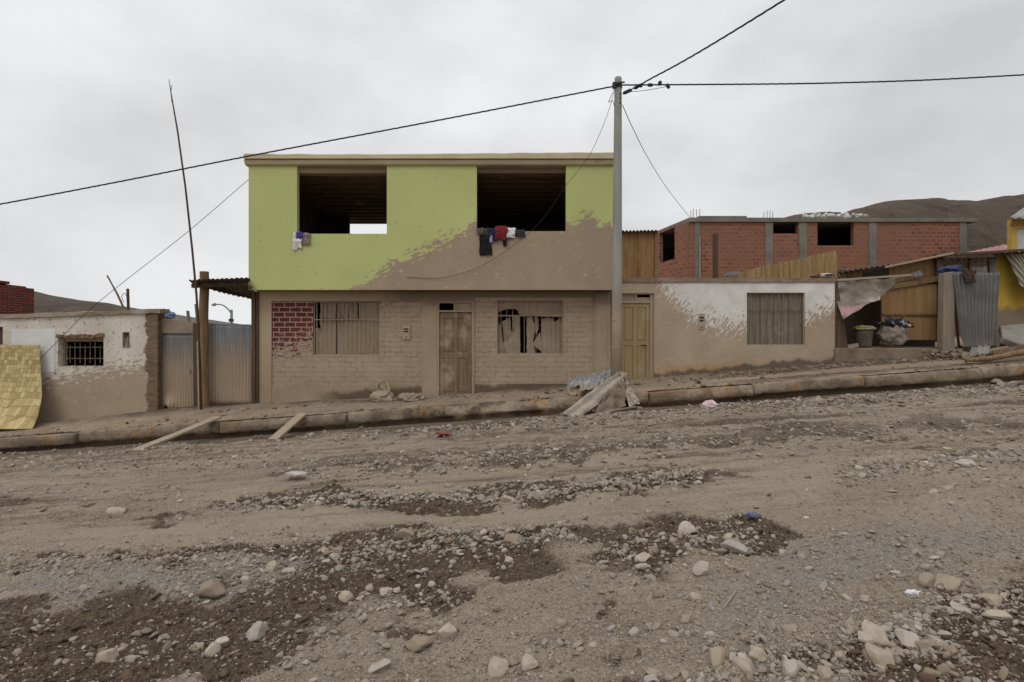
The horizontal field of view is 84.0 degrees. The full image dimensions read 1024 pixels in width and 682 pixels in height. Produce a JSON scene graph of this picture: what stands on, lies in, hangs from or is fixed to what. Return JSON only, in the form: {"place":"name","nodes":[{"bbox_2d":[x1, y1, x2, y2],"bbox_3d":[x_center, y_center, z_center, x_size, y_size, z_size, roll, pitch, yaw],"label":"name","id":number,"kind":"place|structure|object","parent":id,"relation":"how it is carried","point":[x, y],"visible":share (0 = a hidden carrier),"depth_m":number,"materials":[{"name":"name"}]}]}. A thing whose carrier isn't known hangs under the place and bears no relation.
{"place":"outdoors","nodes":[
{"label":"outdoors","id":0,"kind":"place"},
{"bbox_2d":[34,291,135,312],"bbox_3d":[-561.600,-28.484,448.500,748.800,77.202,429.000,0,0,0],"label":"hills","id":1,"kind":"structure","parent":0,"point":[45,303],"depth_m":468.08,"materials":[{"name":"soil"}]},
{"bbox_2d":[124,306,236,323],"bbox_3d":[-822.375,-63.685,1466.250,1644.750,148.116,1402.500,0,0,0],"label":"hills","id":2,"kind":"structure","parent":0,"point":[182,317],"depth_m":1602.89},
{"bbox_2d":[0,380,1023,681],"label":"road","id":3,"kind":"structure","parent":0,"point":[730,462],"depth_m":4.77,"materials":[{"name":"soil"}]},
{"bbox_2d":[95,648,118,663],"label":"stone","id":4,"kind":"object","parent":3,"relation":"on","point":[110,654],"visible":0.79,"depth_m":3.22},
{"bbox_2d":[106,507,127,517],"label":"stone","id":5,"kind":"object","parent":3,"relation":"on","point":[112,512],"visible":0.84,"depth_m":6.33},
{"bbox_2d":[130,416,221,451],"bbox_3d":[-6.670,1.837,11.413,0.211,0.401,1.981,0,0,16],"label":"plank","id":6,"kind":"object","parent":3,"relation":"on","point":[179,432],"visible":0.97,"depth_m":11.32,"materials":[{"name":"wood"}]},
{"bbox_2d":[197,579,225,598],"bbox_3d":[-2.111,1.754,4.015,0.178,0.144,0.230,16,-14,-21],"label":"stone","id":7,"kind":"object","parent":3,"relation":"on","point":[213,588],"visible":0.88,"depth_m":3.94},
{"bbox_2d":[204,642,220,657],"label":"stone","id":8,"kind":"object","parent":3,"relation":"on","point":[212,649],"visible":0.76,"depth_m":3.17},
{"bbox_2d":[215,636,228,646],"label":"stone","id":9,"kind":"object","parent":3,"relation":"on","point":[222,641],"visible":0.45,"depth_m":3.28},
{"bbox_2d":[246,621,268,641],"bbox_3d":[-1.514,1.730,3.378,0.118,0.119,0.147,-19,-9,-18],"label":"stone","id":10,"kind":"object","parent":3,"relation":"on","point":[256,631],"visible":0.91,"depth_m":3.35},
{"bbox_2d":[265,560,278,571],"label":"stone","id":11,"kind":"object","parent":3,"relation":"on","point":[272,566],"visible":0.81,"depth_m":4.35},
{"bbox_2d":[268,413,306,439],"bbox_3d":[-4.603,1.752,11.730,0.211,0.424,1.021,0,0,14],"label":"plank","id":12,"kind":"object","parent":3,"relation":"on","point":[287,426],"visible":0.96,"depth_m":11.69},
{"bbox_2d":[338,590,354,603],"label":"stone","id":13,"kind":"object","parent":3,"relation":"on","point":[344,596],"visible":0.91,"depth_m":3.73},
{"bbox_2d":[368,658,390,672],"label":"stone","id":14,"kind":"object","parent":3,"relation":"on","point":[382,664],"visible":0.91,"depth_m":2.89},
{"bbox_2d":[379,587,392,597],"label":"stone","id":15,"kind":"object","parent":3,"relation":"on","point":[385,592],"visible":0.98,"depth_m":3.73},
{"bbox_2d":[394,528,414,538],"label":"stone","id":16,"kind":"object","parent":3,"relation":"on","point":[402,533],"visible":0.88,"depth_m":4.79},
{"bbox_2d":[405,636,432,651],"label":"stone","id":17,"kind":"object","parent":3,"relation":"on","point":[418,643],"visible":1,"depth_m":3.06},
{"bbox_2d":[438,623,456,638],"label":"stone","id":18,"kind":"object","parent":3,"relation":"on","point":[446,631],"visible":0.88,"depth_m":3.17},
{"bbox_2d":[487,656,507,678],"bbox_3d":[-0.072,1.628,2.813,0.101,0.086,0.120,13,17,6],"label":"stone","id":19,"kind":"object","parent":3,"relation":"on","point":[497,667],"visible":0.9,"depth_m":2.79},
{"bbox_2d":[0,362,1021,455],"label":"silt clods","id":20,"kind":"object","parent":3,"relation":"on","point":[395,407],"visible":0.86,"depth_m":12.31,"materials":[{"name":"soil"}]},
{"bbox_2d":[0,364,1023,452],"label":"kerb","id":21,"kind":"structure","parent":3,"relation":"on","point":[524,408],"depth_m":12.22,"materials":[{"name":"concrete"}]},
{"bbox_2d":[0,421,1023,681],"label":"mud clods","id":22,"kind":"object","parent":3,"relation":"on","point":[1002,649],"visible":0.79,"depth_m":3.46,"materials":[{"name":"soil"}]},
{"bbox_2d":[503,533,523,543],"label":"stone","id":23,"kind":"object","parent":3,"relation":"on","point":[510,538],"visible":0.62,"depth_m":4.59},
{"bbox_2d":[521,653,538,670],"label":"stone","id":24,"kind":"object","parent":3,"relation":"on","point":[528,662],"visible":1,"depth_m":2.80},
{"bbox_2d":[561,371,639,415],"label":"wooden planks","id":25,"kind":"object","parent":3,"relation":"on","point":[610,391],"visible":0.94,"depth_m":11.99,"materials":[{"name":"wood"}]},
{"bbox_2d":[634,552,649,562],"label":"stone","id":26,"kind":"object","parent":3,"relation":"on","point":[642,557],"visible":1,"depth_m":4.01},
{"bbox_2d":[678,521,697,533],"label":"stone","id":27,"kind":"object","parent":3,"relation":"on","point":[686,527],"visible":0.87,"depth_m":4.53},
{"bbox_2d":[692,561,709,575],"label":"stone","id":28,"kind":"object","parent":3,"relation":"on","point":[700,568],"visible":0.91,"depth_m":3.73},
{"bbox_2d":[709,646,725,667],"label":"stone","id":29,"kind":"object","parent":3,"relation":"on","point":[717,655],"visible":0.86,"depth_m":2.70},
{"bbox_2d":[720,539,747,554],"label":"stone","id":30,"kind":"object","parent":3,"relation":"on","point":[733,545],"visible":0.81,"depth_m":4.08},
{"bbox_2d":[731,656,754,674],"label":"stone","id":31,"kind":"object","parent":3,"relation":"on","point":[744,665],"visible":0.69,"depth_m":2.59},
{"bbox_2d":[749,646,766,660],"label":"stone","id":32,"kind":"object","parent":3,"relation":"on","point":[755,653],"visible":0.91,"depth_m":2.67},
{"bbox_2d":[781,659,798,677],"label":"stone","id":33,"kind":"object","parent":3,"relation":"on","point":[790,667],"visible":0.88,"depth_m":2.56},
{"bbox_2d":[817,665,831,678],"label":"stone","id":34,"kind":"object","parent":3,"relation":"on","point":[824,670],"visible":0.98,"depth_m":2.55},
{"bbox_2d":[858,631,873,644],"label":"stone","id":35,"kind":"object","parent":3,"relation":"on","point":[863,637],"visible":0.94,"depth_m":2.71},
{"bbox_2d":[861,619,891,647],"bbox_3d":[1.774,1.440,2.776,0.142,0.098,0.133,23,20,27],"label":"stone","id":36,"kind":"object","parent":3,"relation":"on","point":[877,633],"visible":0.75,"depth_m":2.75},
{"bbox_2d":[864,643,894,666],"bbox_3d":[1.702,1.465,2.641,0.092,0.079,0.128,0,0,-9],"label":"stone","id":37,"kind":"object","parent":3,"relation":"on","point":[879,656],"visible":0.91,"depth_m":2.61,"materials":[{"name":"stone"}]},
{"bbox_2d":[894,628,919,648],"bbox_3d":[1.924,1.453,2.763,0.101,0.076,0.151,-3,17,22],"label":"stone","id":38,"kind":"object","parent":3,"relation":"on","point":[907,638],"visible":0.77,"depth_m":2.75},
{"bbox_2d":[918,572,934,587],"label":"stone","id":39,"kind":"object","parent":3,"relation":"on","point":[926,579],"visible":0.84,"depth_m":3.27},
{"bbox_2d":[915,639,937,648],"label":"stone","id":40,"kind":"object","parent":3,"relation":"on","point":[926,642],"visible":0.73,"depth_m":2.69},
{"bbox_2d":[922,667,940,677],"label":"stone","id":41,"kind":"object","parent":3,"relation":"on","point":[937,673],"visible":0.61,"depth_m":2.49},
{"bbox_2d":[936,663,951,676],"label":"stone","id":42,"kind":"object","parent":3,"relation":"on","point":[944,669],"visible":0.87,"depth_m":2.52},
{"bbox_2d":[933,573,962,591],"bbox_3d":[2.488,1.389,3.230,0.167,0.108,0.146,14,-14,3],"label":"stone","id":43,"kind":"object","parent":3,"relation":"on","point":[952,584],"visible":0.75,"depth_m":3.20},
{"bbox_2d":[943,644,957,657],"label":"stone","id":44,"kind":"object","parent":3,"relation":"on","point":[952,649],"visible":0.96,"depth_m":2.59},
{"bbox_2d":[950,601,971,612],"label":"stone","id":45,"kind":"object","parent":3,"relation":"on","point":[957,607],"visible":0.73,"depth_m":3.02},
{"bbox_2d":[981,593,1002,606],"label":"stone","id":46,"kind":"object","parent":3,"relation":"on","point":[996,599],"visible":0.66,"depth_m":3.05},
{"bbox_2d":[981,609,1012,620],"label":"stone","id":47,"kind":"object","parent":3,"relation":"on","point":[997,614],"visible":0.93,"depth_m":2.91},
{"bbox_2d":[0,353,1023,436],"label":"pavement","id":48,"kind":"structure","parent":0,"point":[90,423],"depth_m":13.22,"materials":[{"name":"concrete"}]},
{"bbox_2d":[0,344,41,428],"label":"reed mat","id":49,"kind":"object","parent":48,"relation":"on","point":[20,386],"visible":1,"depth_m":13.68,"materials":[{"name":"wicker"}]},
{"bbox_2d":[193,323,197,406],"bbox_3d":[-7.739,0.760,13.950,0.151,2.387,0.050,0,0,0],"label":"plank post","id":50,"kind":"object","parent":48,"relation":"on","point":[195,390],"visible":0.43,"depth_m":13.93,"materials":[{"name":"brown wood"}]},
{"bbox_2d":[197,341,199,407],"bbox_3d":[-7.565,0.911,13.725,0.128,1.824,0.049,0,0,40],"label":"stick","id":51,"kind":"object","parent":48,"relation":"on","point":[198,378],"visible":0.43,"depth_m":13.71,"materials":[{"name":"brown wood"}]},
{"bbox_2d":[370,379,393,401],"bbox_3d":[-3.073,1.177,13.520,0.606,0.545,0.430,0,0,18],"label":"sand sack","id":52,"kind":"object","parent":48,"relation":"on","point":[383,393],"visible":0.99,"depth_m":13.40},
{"bbox_2d":[397,392,425,400],"bbox_3d":[-2.359,1.316,13.503,0.690,0.194,0.514,0,0,0],"label":"flat sack","id":53,"kind":"object","parent":48,"relation":"on","point":[411,396],"visible":1,"depth_m":13.38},
{"bbox_2d":[10,353,994,431],"bbox_3d":[0.498,1.171,13.164,29.016,2.326,1.656,0,0,0],"label":"rubble","id":54,"kind":"object","parent":48,"relation":"on","point":[903,360],"visible":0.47,"depth_m":13.44,"materials":[{"name":"stone"}]},
{"bbox_2d":[567,378,592,395],"bbox_3d":[1.777,1.055,12.572,1.088,0.454,0.525,0,0,0],"label":"tin sheet","id":55,"kind":"object","parent":48,"relation":"on","point":[573,391],"visible":0.38,"depth_m":12.59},
{"bbox_2d":[569,369,610,386],"bbox_3d":[1.788,0.819,12.771,1.062,0.402,0.494,0,0,0],"label":"tin sheet","id":56,"kind":"object","parent":55,"relation":"on","point":[576,381],"visible":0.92,"depth_m":12.70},
{"bbox_2d":[578,378,607,390],"bbox_3d":[1.842,0.945,12.373,0.863,0.321,0.340,0,0,0],"label":"tin sheet","id":57,"kind":"object","parent":55,"relation":"on","point":[593,383],"visible":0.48,"depth_m":12.46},
{"bbox_2d":[611,76,624,376],"bbox_3d":[2.325,-2.215,12.594,0.296,7.271,0.268,0,0,0],"label":"utility pole","id":58,"kind":"object","parent":48,"relation":"on","point":[616,338],"visible":0.94,"depth_m":12.52,"materials":[{"name":"concrete"}]},
{"bbox_2d":[0,86,611,204],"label":"power cable","id":59,"kind":"object","parent":58,"relation":"attached to","point":[307,145],"visible":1,"depth_m":12.59,"materials":[{"name":"rubber"}]},
{"bbox_2d":[408,93,613,278],"bbox_3d":[-0.081,-3.472,13.215,4.841,3.984,0.461,0,0,12],"label":"drop wire","id":60,"kind":"object","parent":58,"relation":"attached to","point":[548,211],"visible":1,"depth_m":13.21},
{"bbox_2d":[623,0,784,93],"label":"power cable","id":61,"kind":"object","parent":58,"relation":"attached to","point":[637,86],"visible":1,"depth_m":10.56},
{"bbox_2d":[622,74,1023,88],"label":"power cable","id":62,"kind":"object","parent":58,"relation":"attached to","point":[658,84],"visible":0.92,"depth_m":12.59,"materials":[{"name":"rubber"}]},
{"bbox_2d":[922,344,1023,360],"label":"rubble","id":63,"kind":"object","parent":48,"relation":"on","point":[953,354],"visible":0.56,"depth_m":13.52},
{"bbox_2d":[937,272,954,350],"bbox_3d":[10.583,-0.716,13.880,0.303,1.928,0.200,0,0,0],"label":"thick post","id":64,"kind":"object","parent":63,"relation":"on","point":[946,325],"visible":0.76,"depth_m":13.78,"materials":[{"name":"wood"}]},
{"bbox_2d":[953,272,999,347],"bbox_3d":[11.238,-0.752,13.709,1.131,1.841,0.136,0,0,0],"label":"corrugated sheet","id":65,"kind":"object","parent":64,"relation":"attached to","point":[977,306],"visible":0.96,"depth_m":13.70,"materials":[{"name":"metal"}]},
{"bbox_2d":[961,268,975,282],"bbox_3d":[10.979,-1.559,13.633,0.369,0.368,0.139,0,0,0],"label":"brown rag","id":66,"kind":"object","parent":65,"relation":"hanging from","point":[969,275],"visible":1,"depth_m":13.61,"materials":[{"name":"fabric"}]},
{"bbox_2d":[954,290,959,348],"bbox_3d":[11.129,-0.537,14.250,0.055,1.504,0.174,0,0,-33],"label":"board","id":67,"kind":"object","parent":63,"relation":"on","point":[957,331],"visible":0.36,"depth_m":14.23,"materials":[{"name":"brown wood"}]},
{"bbox_2d":[968,345,989,355],"bbox_3d":[10.992,0.226,13.377,0.671,0.280,0.246,0,0,0],"label":"tin scrap","id":68,"kind":"object","parent":63,"relation":"on","point":[980,349],"visible":0.99,"depth_m":13.40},
{"bbox_2d":[964,349,1023,361],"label":"log","id":69,"kind":"object","parent":48,"relation":"on","point":[1000,356],"visible":1,"depth_m":12.70,"materials":[{"name":"brown wood"}]},
{"bbox_2d":[0,336,1023,437],"bbox_3d":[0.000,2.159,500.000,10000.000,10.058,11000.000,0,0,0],"label":"ground","id":70,"kind":"structure","parent":0,"point":[834,370],"depth_m":12.89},
{"bbox_2d":[0,280,33,313],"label":"brick tower","id":71,"kind":"structure","parent":70,"relation":"on","point":[15,299],"depth_m":20.72,"materials":[{"name":"brick"}]},
{"bbox_2d":[0,309,218,422],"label":"flaking house","id":72,"kind":"structure","parent":70,"relation":"on","point":[98,363],"depth_m":14.00,"materials":[{"name":"white paint"}]},
{"bbox_2d":[63,337,103,365],"bbox_3d":[-10.612,0.252,14.161,1.120,0.756,0.078,0,0,0],"label":"window","id":73,"kind":"structure","parent":72,"relation":"in","point":[98,339],"depth_m":14.16,"materials":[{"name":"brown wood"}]},
{"bbox_2d":[162,319,196,408],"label":"yard wall","id":74,"kind":"structure","parent":70,"relation":"on","point":[177,363],"depth_m":14.21,"materials":[{"name":"concrete"}]},
{"bbox_2d":[163,334,191,407],"bbox_3d":[-8.340,0.780,14.135,0.748,1.902,0.173,0,0,0],"label":"door","id":75,"kind":"structure","parent":74,"relation":"in","point":[177,348],"depth_m":14.21,"materials":[{"name":"metal"}]},
{"bbox_2d":[169,81,202,409],"bbox_3d":[-7.343,-2.017,12.991,0.256,7.467,1.055,0,0,8],"label":"cane mast","id":76,"kind":"object","parent":70,"relation":"on","point":[198,323],"visible":0.94,"depth_m":12.95,"materials":[{"name":"brown wood"}]},
{"bbox_2d":[189,271,258,406],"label":"yard gate","id":77,"kind":"structure","parent":70,"relation":"on","point":[230,356],"depth_m":13.97,"materials":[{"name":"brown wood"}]},
{"bbox_2d":[244,152,613,402],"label":"two storey house","id":78,"kind":"structure","parent":70,"relation":"on","point":[344,313],"depth_m":13.92,"materials":[{"name":"paint"}]},
{"bbox_2d":[40,179,248,358],"bbox_3d":[-8.891,-1.685,13.700,5.281,4.319,0.062,0,0,4],"label":"drop wire","id":79,"kind":"object","parent":78,"relation":"attached to","point":[142,267],"visible":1,"depth_m":13.70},
{"bbox_2d":[292,232,303,249],"bbox_3d":[-5.073,-2.367,13.511,0.256,0.446,0.182,0,0,0],"label":"garment","id":80,"kind":"object","parent":78,"relation":"hanging from","point":[296,245],"visible":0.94,"depth_m":13.44,"materials":[{"name":"white fabric"}]},
{"bbox_2d":[314,301,378,354],"bbox_3d":[-4.066,-0.314,14.032,1.632,1.325,0.091,0,0,0],"label":"window","id":81,"kind":"structure","parent":78,"relation":"in","point":[347,327],"depth_m":14.05,"materials":[{"name":"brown wood"}]},
{"bbox_2d":[439,312,471,394],"bbox_3d":[-1.384,0.333,14.008,0.800,2.075,0.056,0,0,0],"label":"door","id":82,"kind":"structure","parent":78,"relation":"in","point":[455,328],"depth_m":13.99,"materials":[{"name":"brown wood"}]},
{"bbox_2d":[479,231,491,255],"bbox_3d":[-0.623,-2.339,13.512,0.316,0.641,0.182,0,0,0],"label":"garment","id":83,"kind":"object","parent":78,"relation":"hanging from","point":[485,247],"visible":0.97,"depth_m":13.45,"materials":[{"name":"black fabric"}]},
{"bbox_2d":[486,228,496,240],"bbox_3d":[-0.476,-2.524,13.501,0.268,0.352,0.205,0,0,0],"label":"garment","id":84,"kind":"object","parent":78,"relation":"hanging from","point":[491,231],"visible":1,"depth_m":13.44,"materials":[{"name":"blue fabric"}]},
{"bbox_2d":[495,226,507,239],"bbox_3d":[-0.248,-2.560,13.492,0.327,0.381,0.223,0,0,0],"label":"garment","id":85,"kind":"object","parent":78,"relation":"hanging from","point":[501,232],"visible":1,"depth_m":13.43,"materials":[{"name":"fabric"}]},
{"bbox_2d":[497,301,562,353],"bbox_3d":[0.446,-0.335,14.080,1.618,1.326,0.170,0,0,0],"label":"window","id":86,"kind":"structure","parent":78,"relation":"in","point":[551,342],"depth_m":14.09,"materials":[{"name":"brown fabric"}]},
{"bbox_2d":[622,230,658,277],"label":"plywood shed","id":87,"kind":"structure","parent":70,"relation":"on","point":[640,254],"depth_m":19.50,"materials":[{"name":"brown wood"}]},
{"bbox_2d":[611,277,835,378],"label":"house","id":88,"kind":"structure","parent":70,"relation":"on","point":[680,326],"depth_m":14.00,"materials":[{"name":"white paint"}]},
{"bbox_2d":[622,303,649,378],"bbox_3d":[3.045,0.055,14.075,0.726,1.971,0.122,0,0,0],"label":"door","id":89,"kind":"structure","parent":88,"relation":"in","point":[635,316],"depth_m":14.09,"materials":[{"name":"brown wood"}]},
{"bbox_2d":[713,233,717,277],"bbox_3d":[6.099,-1.296,17.060,0.128,3.833,0.120,0,0,0],"label":"dark post","id":90,"kind":"object","parent":88,"relation":"on","point":[715,255],"visible":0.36,"depth_m":17.00,"materials":[{"name":"brown wood"}]},
{"bbox_2d":[747,293,803,344],"bbox_3d":[6.496,-0.546,14.079,1.428,1.288,0.092,0,0,0],"label":"window","id":91,"kind":"structure","parent":88,"relation":"in","point":[772,318],"depth_m":14.10,"materials":[{"name":"grey fabric"}]},
{"bbox_2d":[737,251,836,278],"bbox_3d":[8.470,-2.336,17.520,3.080,0.892,0.040,0,0,0],"label":"cane fence","id":92,"kind":"object","parent":88,"relation":"on","point":[817,264],"visible":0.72,"depth_m":17.50,"materials":[{"name":"wicker"}]},
{"bbox_2d":[808,273,833,277],"bbox_3d":[7.678,-1.629,14.124,0.700,0.115,0.327,0,0,0],"label":"cloth heap","id":93,"kind":"object","parent":88,"relation":"on","point":[825,275],"visible":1,"depth_m":14.06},
{"bbox_2d":[836,274,910,280],"bbox_3d":[8.960,-1.573,14.100,1.974,0.199,0.050,0,0,-6],"label":"awning pole","id":94,"kind":"object","parent":88,"relation":"attached to","point":[874,277],"visible":1,"depth_m":14.07,"materials":[{"name":"brown wood"}]},
{"bbox_2d":[837,277,901,318],"bbox_3d":[8.815,-1.064,13.877,1.800,1.084,0.539,0,0,-3],"label":"tarp awning","id":95,"kind":"object","parent":94,"relation":"hanging from","point":[856,295],"visible":1,"depth_m":14.03,"materials":[{"name":"plastic"}]},
{"bbox_2d":[658,209,977,335],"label":"brick building","id":96,"kind":"structure","parent":70,"relation":"on","point":[685,248],"depth_m":26.00,"materials":[{"name":"brick"}]},
{"bbox_2d":[802,212,868,217],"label":"rubble","id":97,"kind":"object","parent":96,"relation":"on","point":[833,215],"visible":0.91,"depth_m":26.90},
{"bbox_2d":[834,348,939,361],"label":"wall","id":98,"kind":"structure","parent":70,"relation":"on","point":[848,354],"depth_m":13.95,"materials":[{"name":"concrete"}]},
{"bbox_2d":[835,281,847,347],"bbox_3d":[8.106,-0.644,14.110,0.336,1.736,0.220,0,0,0],"label":"leaning board","id":99,"kind":"object","parent":98,"relation":"on","point":[840,338],"visible":0.57,"depth_m":14.00,"materials":[{"name":"brown wood"}]},
{"bbox_2d":[853,330,873,346],"bbox_3d":[8.806,-0.058,14.250,0.444,0.430,0.444,0,0,0],"label":"bucket","id":100,"kind":"object","parent":98,"relation":"on","point":[863,338],"visible":0.94,"depth_m":14.09,"materials":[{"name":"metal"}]},
{"bbox_2d":[876,321,908,345],"bbox_3d":[9.558,-0.200,14.270,0.787,0.641,0.506,0,0,0],"label":"white sack","id":101,"kind":"object","parent":98,"relation":"on","point":[894,335],"visible":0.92,"depth_m":14.09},
{"bbox_2d":[875,316,913,327],"bbox_3d":[9.571,-0.465,14.248,0.958,0.315,0.500,0,0,0],"label":"clothes heap","id":102,"kind":"object","parent":101,"relation":"on","point":[892,322],"visible":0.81,"depth_m":14.15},
{"bbox_2d":[833,251,1023,351],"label":"shanty","id":103,"kind":"structure","parent":70,"relation":"on","point":[914,300],"depth_m":14.60,"materials":[{"name":"brown wood"}]},
{"bbox_2d":[885,252,953,267],"bbox_3d":[10.187,-2.027,14.225,1.754,0.412,0.040,0,0,-2],"label":"board","id":104,"kind":"object","parent":103,"relation":"attached to","point":[921,259],"visible":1,"depth_m":14.21,"materials":[{"name":"brown wood"}]},
{"bbox_2d":[937,265,961,272],"bbox_3d":[11.032,-1.794,14.300,0.714,0.237,0.298,0,0,0],"label":"blue tarp","id":105,"kind":"object","parent":103,"relation":"on","point":[951,268],"visible":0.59,"depth_m":14.22,"materials":[{"name":"plastic"}]},
{"bbox_2d":[961,249,1023,254],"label":"board","id":106,"kind":"object","parent":103,"relation":"on","point":[995,251],"visible":1,"depth_m":14.30,"materials":[{"name":"brown wood"}]},
{"bbox_2d":[1005,253,1023,287],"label":"sheet","id":107,"kind":"object","parent":103,"relation":"on","point":[1016,261],"visible":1,"depth_m":14.57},
{"bbox_2d":[970,244,1006,272],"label":"red roof house","id":108,"kind":"structure","parent":70,"relation":"on","point":[984,268],"depth_m":32.66,"materials":[{"name":"metal"}]},
{"bbox_2d":[987,255,1023,346],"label":"yellow wall","id":109,"kind":"structure","parent":70,"relation":"on","point":[1011,302],"depth_m":14.90,"materials":[{"name":"paint"}]},
{"bbox_2d":[989,257,997,272],"bbox_3d":[12.487,-1.682,14.763,0.275,1.073,0.124,0,0,-31],"label":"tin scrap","id":110,"kind":"object","parent":109,"relation":"attached to","point":[992,266],"visible":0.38,"depth_m":14.77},
{"bbox_2d":[992,344,1023,354],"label":"board","id":111,"kind":"object","parent":70,"relation":"on","point":[1010,349],"visible":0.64,"depth_m":13.28,"materials":[{"name":"brown wood"}]},
{"bbox_2d":[998,324,1023,346],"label":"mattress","id":112,"kind":"object","parent":70,"relation":"on","point":[1011,335],"visible":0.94,"depth_m":13.67,"materials":[{"name":"fabric"}]},
{"bbox_2d":[1007,208,1023,251],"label":"yellow house","id":113,"kind":"structure","parent":70,"relation":"on","point":[1015,232],"depth_m":22.04,"materials":[{"name":"paint"}]},
{"bbox_2d":[1017,229,1023,251],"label":"window","id":114,"kind":"structure","parent":113,"relation":"in","point":[1020,232],"depth_m":22.08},
{"bbox_2d":[0,0,1023,323],"label":"sky","id":115,"kind":"structure","parent":0,"point":[85,96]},
{"bbox_2d":[784,194,1023,251],"bbox_3d":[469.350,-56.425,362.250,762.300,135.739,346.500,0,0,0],"label":"hills","id":116,"kind":"structure","parent":0,"point":[988,229],"depth_m":370.17,"materials":[{"name":"soil"}]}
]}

